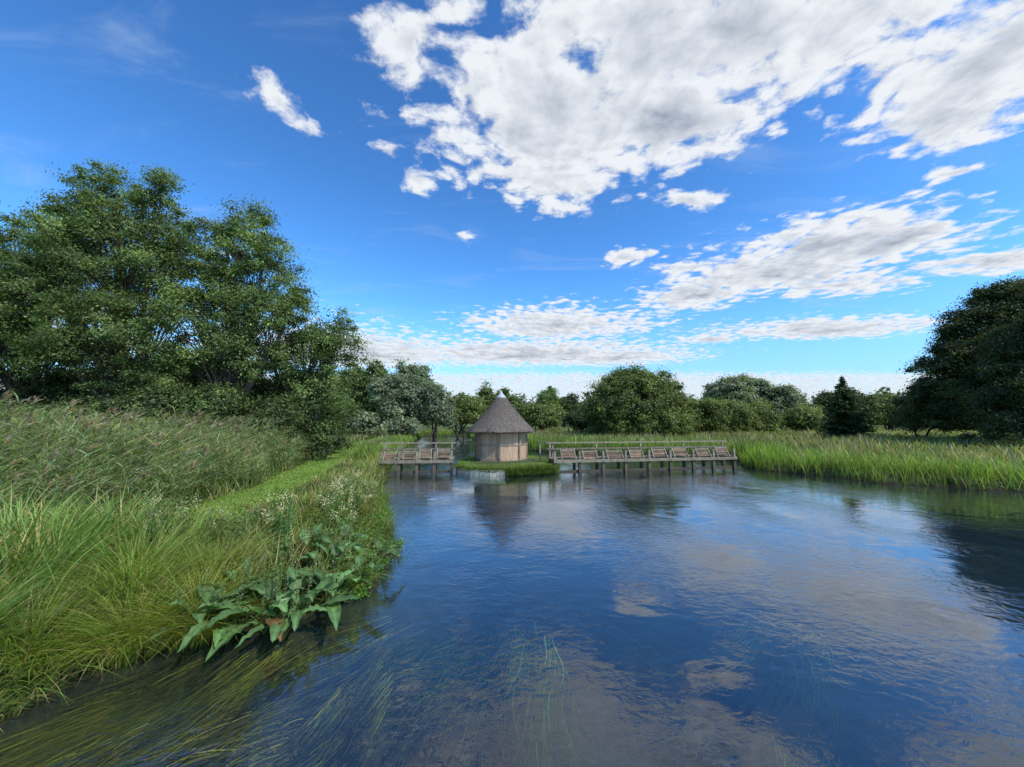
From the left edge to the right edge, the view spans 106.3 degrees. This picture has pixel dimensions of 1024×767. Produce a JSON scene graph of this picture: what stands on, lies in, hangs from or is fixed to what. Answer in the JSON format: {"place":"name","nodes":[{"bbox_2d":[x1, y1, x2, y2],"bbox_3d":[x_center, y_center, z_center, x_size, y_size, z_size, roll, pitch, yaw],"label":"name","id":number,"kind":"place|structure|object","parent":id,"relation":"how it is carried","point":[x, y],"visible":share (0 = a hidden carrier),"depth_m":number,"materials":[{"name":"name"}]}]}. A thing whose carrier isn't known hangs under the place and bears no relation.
{"place":"outdoors","nodes":[
{"label":"outdoors","id":0,"kind":"place"},
{"bbox_2d":[171,439,373,525],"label":"mown grass path","id":1,"kind":"structure","parent":0,"point":[273,487],"depth_m":14.53,"materials":[{"name":"green plant"}]},
{"bbox_2d":[0,421,1023,766],"bbox_3d":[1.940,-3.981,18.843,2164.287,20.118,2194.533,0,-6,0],"label":"ground","id":2,"kind":"structure","parent":0,"point":[930,673],"depth_m":7.55,"materials":[{"name":"green plant"}]},
{"bbox_2d":[0,545,73,629],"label":"sedge tussock","id":3,"kind":"object","parent":2,"relation":"on","point":[13,599],"visible":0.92,"depth_m":4.34,"materials":[{"name":"green plant"}]},
{"bbox_2d":[0,508,74,582],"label":"sedge tussock","id":4,"kind":"object","parent":2,"relation":"on","point":[11,553],"visible":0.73,"depth_m":5.41,"materials":[{"name":"green plant"}]},
{"bbox_2d":[0,366,100,407],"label":"hawthorn bush","id":5,"kind":"object","parent":2,"relation":"on","point":[55,386],"visible":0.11,"depth_m":24.66,"materials":[{"name":"green plant"}]},
{"bbox_2d":[0,564,110,653],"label":"sedge tussock","id":6,"kind":"object","parent":2,"relation":"on","point":[1,605],"visible":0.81,"depth_m":4.22,"materials":[{"name":"green plant"}]},
{"bbox_2d":[2,392,122,444],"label":"sallow bush","id":7,"kind":"object","parent":2,"relation":"on","point":[84,402],"visible":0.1,"depth_m":20.10,"materials":[{"name":"green plant"}]},
{"bbox_2d":[0,196,126,412],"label":"alder tree","id":8,"kind":"object","parent":2,"relation":"on","point":[6,377],"visible":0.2,"depth_m":24.18,"materials":[{"name":"green plant"}]},
{"bbox_2d":[0,516,137,613],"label":"sedge tussock","id":9,"kind":"object","parent":2,"relation":"on","point":[27,569],"visible":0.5,"depth_m":5.24,"materials":[{"name":"green plant"}]},
{"bbox_2d":[0,478,143,559],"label":"sedge tussock","id":10,"kind":"object","parent":2,"relation":"on","point":[9,520],"visible":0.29,"depth_m":6.75,"materials":[{"name":"green plant"}]},
{"bbox_2d":[0,554,161,684],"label":"sedge tussock","id":11,"kind":"object","parent":2,"relation":"on","point":[34,621],"visible":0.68,"depth_m":4.49,"materials":[{"name":"green plant"}]},
{"bbox_2d":[0,489,167,585],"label":"sedge tussock","id":12,"kind":"object","parent":2,"relation":"on","point":[71,526],"visible":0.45,"depth_m":6.13,"materials":[{"name":"green plant"}]},
{"bbox_2d":[6,481,203,544],"bbox_3d":[-7.675,2.621,7.367,2.905,1.442,2.898,0,-6,0],"label":"sedge tussock","id":13,"kind":"object","parent":2,"relation":"on","point":[133,508],"visible":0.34,"depth_m":7.47,"materials":[{"name":"green plant"}]},
{"bbox_2d":[41,356,186,405],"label":"sallow bush","id":14,"kind":"object","parent":2,"relation":"on","point":[71,392],"visible":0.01,"depth_m":24.60,"materials":[{"name":"green plant"}]},
{"bbox_2d":[0,158,240,404],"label":"alder tree","id":15,"kind":"object","parent":2,"relation":"on","point":[114,370],"visible":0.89,"depth_m":23.15,"materials":[{"name":"green plant"}]},
{"bbox_2d":[1,519,244,621],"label":"sedge tussock","id":16,"kind":"object","parent":2,"relation":"on","point":[117,575],"visible":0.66,"depth_m":5.46,"materials":[{"name":"green plant"}]},
{"bbox_2d":[48,504,221,576],"bbox_3d":[-5.925,2.627,6.139,2.155,1.142,2.093,5,-8,-45],"label":"sedge tussock","id":17,"kind":"object","parent":2,"relation":"on","point":[142,549],"visible":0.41,"depth_m":5.98,"materials":[{"name":"green plant"}]},
{"bbox_2d":[0,490,276,559],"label":"willowherb","id":18,"kind":"object","parent":2,"relation":"on","point":[253,515],"visible":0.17,"depth_m":8.49,"materials":[{"name":"green plant"}]},
{"bbox_2d":[86,377,195,436],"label":"hawthorn bush","id":19,"kind":"object","parent":2,"relation":"on","point":[155,399],"visible":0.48,"depth_m":20.61,"materials":[{"name":"green plant"}]},
{"bbox_2d":[0,449,310,665],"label":"undergrowth grass","id":20,"kind":"structure","parent":2,"relation":"on","point":[243,483],"depth_m":7.95,"materials":[{"name":"green plant"}]},
{"bbox_2d":[0,389,311,526],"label":"reed bed","id":21,"kind":"object","parent":2,"relation":"on","point":[76,451],"visible":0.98,"depth_m":10.83,"materials":[{"name":"green plant"}]},
{"bbox_2d":[94,499,249,565],"bbox_3d":[-6.233,2.762,6.993,2.515,1.126,2.501,0,-6,0],"label":"sedge tussock","id":22,"kind":"object","parent":2,"relation":"on","point":[196,524],"visible":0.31,"depth_m":7.10,"materials":[{"name":"green plant"}]},
{"bbox_2d":[83,445,270,520],"bbox_3d":[-10.847,3.188,13.842,1.611,1.586,10.958,1,-6,-15],"label":"hemp agrimony","id":23,"kind":"object","parent":2,"relation":"on","point":[184,497],"visible":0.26,"depth_m":10.69,"materials":[{"name":"green plant"}]},
{"bbox_2d":[0,462,405,732],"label":"shore fringe grass","id":24,"kind":"structure","parent":2,"relation":"on","point":[36,681],"depth_m":4.63,"materials":[{"name":"green plant"}]},
{"bbox_2d":[158,380,267,461],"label":"sallow bush","id":25,"kind":"object","parent":2,"relation":"on","point":[209,399],"visible":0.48,"depth_m":21.30,"materials":[{"name":"green plant"}]},
{"bbox_2d":[131,522,298,584],"bbox_3d":[-4.963,2.840,6.524,2.569,0.800,2.640,-3,-6,27],"label":"sedge tussock","id":26,"kind":"object","parent":2,"relation":"on","point":[250,547],"visible":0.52,"depth_m":6.67,"materials":[{"name":"green plant"}]},
{"bbox_2d":[150,357,279,426],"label":"sallow bush","id":27,"kind":"object","parent":2,"relation":"on","point":[195,383],"visible":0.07,"depth_m":27.09,"materials":[{"name":"green plant"}]},
{"bbox_2d":[41,434,415,628],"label":"riverbank long grass","id":28,"kind":"structure","parent":2,"relation":"on","point":[365,466],"depth_m":10.68,"materials":[{"name":"green plant"}]},
{"bbox_2d":[118,193,341,420],"bbox_3d":[-16.970,-3.628,24.557,12.282,17.267,8.046,0,-6,0],"label":"alder tree","id":29,"kind":"object","parent":2,"relation":"on","point":[233,292],"visible":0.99,"depth_m":23.66,"materials":[{"name":"green plant"}]},
{"bbox_2d":[184,544,286,601],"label":"dock plant","id":30,"kind":"object","parent":2,"relation":"on","point":[258,587],"visible":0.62,"depth_m":5.91,"materials":[{"name":"green plant"}]},
{"bbox_2d":[197,545,304,661],"bbox_3d":[-3.619,2.947,5.456,1.251,1.245,1.459,2,-6,-20],"label":"dock plant","id":31,"kind":"object","parent":2,"relation":"on","point":[271,605],"visible":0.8,"depth_m":5.23,"materials":[{"name":"green plant"}]},
{"bbox_2d":[134,476,377,570],"bbox_3d":[-4.973,3.085,9.502,3.461,1.033,6.404,0,-6,0],"label":"nettle patch","id":32,"kind":"object","parent":2,"relation":"on","point":[354,506],"visible":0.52,"depth_m":7.56,"materials":[{"name":"green plant"}]},
{"bbox_2d":[145,469,378,552],"bbox_3d":[-5.150,3.014,10.617,3.791,1.359,7.904,0,-6,0],"label":"meadowsweet patch","id":33,"kind":"object","parent":2,"relation":"on","point":[327,516],"visible":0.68,"depth_m":8.07,"materials":[{"name":"green plant"}]},
{"bbox_2d":[207,548,317,615],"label":"dock plant","id":34,"kind":"object","parent":2,"relation":"on","point":[262,581],"visible":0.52,"depth_m":5.94,"materials":[{"name":"green plant"}]},
{"bbox_2d":[229,388,316,458],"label":"hawthorn bush","id":35,"kind":"object","parent":2,"relation":"on","point":[287,411],"visible":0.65,"depth_m":22.55,"materials":[{"name":"green plant"}]},
{"bbox_2d":[242,536,338,610],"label":"dock plant","id":36,"kind":"object","parent":2,"relation":"on","point":[302,576],"visible":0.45,"depth_m":6.02,"materials":[{"name":"green plant"}]},
{"bbox_2d":[258,516,336,564],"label":"dock plant","id":37,"kind":"object","parent":2,"relation":"on","point":[313,553],"visible":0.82,"depth_m":6.89,"materials":[{"name":"green plant"}]},
{"bbox_2d":[245,368,366,449],"bbox_3d":[-15.939,2.013,29.077,9.296,6.934,7.774,0,-6,0],"label":"hawthorn bush","id":38,"kind":"object","parent":2,"relation":"on","point":[343,418],"visible":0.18,"depth_m":28.51,"materials":[{"name":"green plant"}]},
{"bbox_2d":[235,302,377,451],"bbox_3d":[-14.059,-0.111,25.455,9.559,10.494,6.631,0,-6,0],"label":"willow tree","id":39,"kind":"object","parent":2,"relation":"on","point":[313,383],"visible":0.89,"depth_m":25.02,"materials":[{"name":"green plant"}]},
{"bbox_2d":[284,416,348,460],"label":"sallow bush","id":40,"kind":"object","parent":2,"relation":"on","point":[324,434],"visible":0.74,"depth_m":24.73,"materials":[{"name":"green plant"}]},
{"bbox_2d":[296,521,360,573],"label":"dock plant","id":41,"kind":"object","parent":2,"relation":"on","point":[336,548],"visible":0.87,"depth_m":6.78,"materials":[{"name":"green plant"}]},
{"bbox_2d":[325,393,356,427],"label":"sallow bush","id":42,"kind":"object","parent":2,"relation":"on","point":[345,410],"visible":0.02,"depth_m":58.66,"materials":[{"name":"green plant"}]},
{"bbox_2d":[321,509,367,555],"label":"dock plant","id":43,"kind":"object","parent":2,"relation":"on","point":[352,537],"visible":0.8,"depth_m":7.55,"materials":[{"name":"green plant"}]},
{"bbox_2d":[336,361,369,411],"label":"poplar tree","id":44,"kind":"object","parent":2,"relation":"on","point":[361,395],"visible":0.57,"depth_m":86.29,"materials":[{"name":"green plant"}]},
{"bbox_2d":[330,543,385,593],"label":"dock plant","id":45,"kind":"object","parent":2,"relation":"on","point":[359,560],"visible":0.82,"depth_m":6.56,"materials":[{"name":"green plant"}]},
{"bbox_2d":[343,402,386,432],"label":"sallow bush","id":46,"kind":"object","parent":2,"relation":"on","point":[372,408],"visible":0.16,"depth_m":61.42,"materials":[{"name":"green plant"}]},
{"bbox_2d":[347,407,384,436],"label":"sallow bush","id":47,"kind":"object","parent":2,"relation":"on","point":[366,420],"visible":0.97,"depth_m":56.67,"materials":[{"name":"green plant"}]},
{"bbox_2d":[327,501,407,600],"bbox_3d":[-3.482,3.591,9.727,1.488,0.789,6.970,2,-6,-18],"label":"watercress edge","id":48,"kind":"object","parent":2,"relation":"on","point":[381,521],"visible":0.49,"depth_m":8.17,"materials":[{"name":"green plant"}]},
{"bbox_2d":[359,355,391,427],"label":"poplar tree","id":49,"kind":"object","parent":2,"relation":"on","point":[379,370],"visible":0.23,"depth_m":86.57,"materials":[{"name":"green plant"}]},
{"bbox_2d":[351,531,404,562],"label":"dock plant","id":50,"kind":"object","parent":2,"relation":"on","point":[393,552],"visible":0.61,"depth_m":7.42,"materials":[{"name":"green plant"}]},
{"bbox_2d":[373,533,399,563],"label":"dock plant","id":51,"kind":"object","parent":2,"relation":"on","point":[382,546],"visible":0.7,"depth_m":8.10,"materials":[{"name":"green plant"}]},
{"bbox_2d":[364,353,437,432],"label":"white willow","id":52,"kind":"object","parent":2,"relation":"on","point":[391,392],"visible":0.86,"depth_m":59.73,"materials":[{"name":"green plant"}]},
{"bbox_2d":[380,413,424,435],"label":"sallow bush","id":53,"kind":"object","parent":2,"relation":"on","point":[401,424],"visible":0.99,"depth_m":54.50,"materials":[{"name":"green plant"}]},
{"bbox_2d":[379,442,455,493],"bbox_3d":[-5.583,4.965,22.740,4.482,2.875,1.280,1,-6,-7],"label":"timber weir","id":54,"kind":"object","parent":2,"relation":"on","point":[417,460],"visible":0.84,"depth_m":22.45,"materials":[{"name":"grey wood"}]},
{"bbox_2d":[418,382,460,439],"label":"white willow","id":55,"kind":"object","parent":2,"relation":"on","point":[438,407],"visible":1,"depth_m":58.65,"materials":[{"name":"green plant"}]},
{"bbox_2d":[433,391,485,437],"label":"sallow bush","id":56,"kind":"object","parent":2,"relation":"on","point":[468,407],"visible":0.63,"depth_m":64.72,"materials":[{"name":"green plant"}]},
{"bbox_2d":[474,379,498,407],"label":"oak tree","id":57,"kind":"object","parent":2,"relation":"on","point":[485,393],"visible":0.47,"depth_m":87.25,"materials":[{"name":"green plant"}]},
{"bbox_2d":[472,399,515,419],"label":"sallow bush","id":58,"kind":"object","parent":2,"relation":"on","point":[485,408],"visible":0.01,"depth_m":71.14,"materials":[{"name":"green plant"}]},
{"bbox_2d":[493,385,524,417],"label":"oak tree","id":59,"kind":"object","parent":2,"relation":"on","point":[514,400],"visible":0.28,"depth_m":90.98,"materials":[{"name":"green plant"}]},
{"bbox_2d":[519,401,567,430],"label":"sallow bush","id":60,"kind":"object","parent":2,"relation":"on","point":[543,416],"visible":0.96,"depth_m":72.52,"materials":[{"name":"green plant"}]},
{"bbox_2d":[526,385,565,426],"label":"oak tree","id":61,"kind":"object","parent":2,"relation":"on","point":[547,396],"visible":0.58,"depth_m":93.07,"materials":[{"name":"green plant"}]},
{"bbox_2d":[554,391,581,428],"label":"oak tree","id":62,"kind":"object","parent":2,"relation":"on","point":[569,401],"visible":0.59,"depth_m":94.45,"materials":[{"name":"green plant"}]},
{"bbox_2d":[558,405,589,431],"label":"sallow bush","id":63,"kind":"object","parent":2,"relation":"on","point":[575,419],"visible":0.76,"depth_m":64.88,"materials":[{"name":"green plant"}]},
{"bbox_2d":[572,362,699,436],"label":"domed sallow","id":64,"kind":"object","parent":2,"relation":"on","point":[607,407],"visible":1,"depth_m":51.74,"materials":[{"name":"green plant"}]},
{"bbox_2d":[546,440,737,492],"bbox_3d":[8.264,5.075,23.881,12.405,2.875,1.280,1,-6,-11],"label":"timber weir","id":65,"kind":"object","parent":2,"relation":"on","point":[619,457],"visible":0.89,"depth_m":23.65,"materials":[{"name":"grey wood"}]},
{"bbox_2d":[265,426,1023,477],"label":"meadow grass","id":66,"kind":"structure","parent":2,"relation":"on","point":[936,443],"depth_m":34.36,"materials":[{"name":"green plant"}]},
{"bbox_2d":[383,387,1022,427],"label":"distant trees","id":67,"kind":"object","parent":2,"relation":"on","point":[809,404],"visible":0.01,"depth_m":115.10,"materials":[{"name":"green plant"}]},
{"bbox_2d":[659,395,785,434],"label":"sallow bush","id":68,"kind":"object","parent":2,"relation":"on","point":[712,414],"visible":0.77,"depth_m":57.47,"materials":[{"name":"green plant"}]},
{"bbox_2d":[700,372,770,411],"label":"white willow","id":69,"kind":"object","parent":2,"relation":"on","point":[740,386],"visible":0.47,"depth_m":71.98,"materials":[{"name":"green plant"}]},
{"bbox_2d":[747,378,803,424],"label":"white willow","id":70,"kind":"object","parent":2,"relation":"on","point":[780,397],"visible":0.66,"depth_m":72.15,"materials":[{"name":"green plant"}]},
{"bbox_2d":[769,390,808,429],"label":"white willow","id":71,"kind":"object","parent":2,"relation":"on","point":[804,401],"visible":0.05,"depth_m":78.95,"materials":[{"name":"green plant"}]},
{"bbox_2d":[778,403,827,431],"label":"sallow bush","id":72,"kind":"object","parent":2,"relation":"on","point":[801,417],"visible":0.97,"depth_m":62.62,"materials":[{"name":"green plant"}]},
{"bbox_2d":[815,375,876,437],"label":"spruce tree","id":73,"kind":"object","parent":2,"relation":"on","point":[843,419],"visible":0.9,"depth_m":46.37,"materials":[{"name":"green plant"}]},
{"bbox_2d":[809,387,890,425],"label":"sallow bush","id":74,"kind":"object","parent":2,"relation":"on","point":[823,399],"visible":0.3,"depth_m":68.12,"materials":[{"name":"green plant"}]},
{"bbox_2d":[864,391,901,430],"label":"sallow bush","id":75,"kind":"object","parent":2,"relation":"on","point":[884,399],"visible":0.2,"depth_m":70.14,"materials":[{"name":"green plant"}]},
{"bbox_2d":[871,377,1023,437],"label":"hawthorn bush","id":76,"kind":"object","parent":2,"relation":"on","point":[896,401],"visible":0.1,"depth_m":42.78,"materials":[{"name":"green plant"}]},
{"bbox_2d":[888,275,1023,441],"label":"dark willow tree","id":77,"kind":"object","parent":2,"relation":"on","point":[949,362],"visible":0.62,"depth_m":37.16,"materials":[{"name":"green plant"}]},
{"bbox_2d":[933,287,1023,448],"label":"dark willow tree","id":78,"kind":"object","parent":2,"relation":"on","point":[1006,344],"visible":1,"depth_m":31.02,"materials":[{"name":"green plant"}]},
{"bbox_2d":[0,0,1023,407],"label":"sky","id":79,"kind":"structure","parent":0,"point":[527,197],"materials":[{"name":"blue"}]},
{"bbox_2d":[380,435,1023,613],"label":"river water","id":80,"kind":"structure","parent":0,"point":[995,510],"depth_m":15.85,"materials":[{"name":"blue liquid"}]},
{"bbox_2d":[1,536,246,687],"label":"sedge tussock","id":81,"kind":"object","parent":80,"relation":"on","point":[122,657],"visible":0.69,"depth_m":4.87,"materials":[{"name":"green plant"}]},
{"bbox_2d":[62,529,299,663],"bbox_3d":[-4.413,3.018,5.475,2.910,1.142,2.956,0,-6,0],"label":"sedge tussock","id":82,"kind":"object","parent":80,"relation":"in","point":[198,641],"visible":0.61,"depth_m":5.22,"materials":[{"name":"green plant"}]},
{"bbox_2d":[148,566,257,640],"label":"dock plant","id":83,"kind":"object","parent":80,"relation":"on","point":[200,618],"visible":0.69,"depth_m":5.18,"materials":[{"name":"green plant"}]},
{"bbox_2d":[177,553,259,652],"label":"dock plant","id":84,"kind":"object","parent":80,"relation":"on","point":[219,635],"visible":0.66,"depth_m":5.21,"materials":[{"name":"green plant"}]},
{"bbox_2d":[234,572,327,648],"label":"dock plant","id":85,"kind":"object","parent":80,"relation":"on","point":[275,629],"visible":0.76,"depth_m":5.32,"materials":[{"name":"green plant"}]},
{"bbox_2d":[246,551,361,633],"bbox_3d":[-3.145,3.044,5.753,1.401,1.111,1.141,-4,-7,39],"label":"dock plant","id":86,"kind":"object","parent":80,"relation":"on","point":[295,617],"visible":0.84,"depth_m":5.71,"materials":[{"name":"green plant"}]},
{"bbox_2d":[299,554,356,629],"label":"dock plant","id":87,"kind":"object","parent":80,"relation":"on","point":[334,610],"visible":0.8,"depth_m":5.99,"materials":[{"name":"green plant"}]},
{"bbox_2d":[0,604,887,766],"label":"water weed","id":88,"kind":"object","parent":80,"relation":"in","point":[228,707],"visible":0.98,"depth_m":4.30,"materials":[{"name":"green plant"}]},
{"bbox_2d":[453,455,561,495],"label":"weir island","id":89,"kind":"structure","parent":80,"relation":"in","point":[532,465],"depth_m":21.31,"materials":[{"name":"green plant"}]},
{"bbox_2d":[466,390,535,460],"bbox_3d":[-0.725,2.688,25.254,4.597,4.510,4.604,0,-6,0],"label":"thatched fishing hut","id":90,"kind":"object","parent":89,"relation":"on","point":[500,427],"visible":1,"depth_m":23.87,"materials":[{"name":"brown wood"}]},
{"bbox_2d":[538,441,553,462],"bbox_3d":[2.125,4.219,23.705,1.074,1.245,0.135,-3,-6,28],"label":"timber railing","id":91,"kind":"object","parent":89,"relation":"on","point":[539,442],"visible":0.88,"depth_m":23.83,"materials":[{"name":"grey wood"}]},
{"bbox_2d":[350,429,795,468],"bbox_3d":[-0.661,6.839,49.486,30.161,1.959,58.139,1,-6,-12],"label":"reed margin","id":92,"kind":"object","parent":80,"relation":"on","point":[533,440],"visible":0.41,"depth_m":33.74,"materials":[{"name":"green plant"}]},
{"bbox_2d":[738,440,1023,490],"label":"iris margin","id":93,"kind":"object","parent":80,"relation":"on","point":[981,471],"visible":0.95,"depth_m":18.76,"materials":[{"name":"green plant"}]}
]}

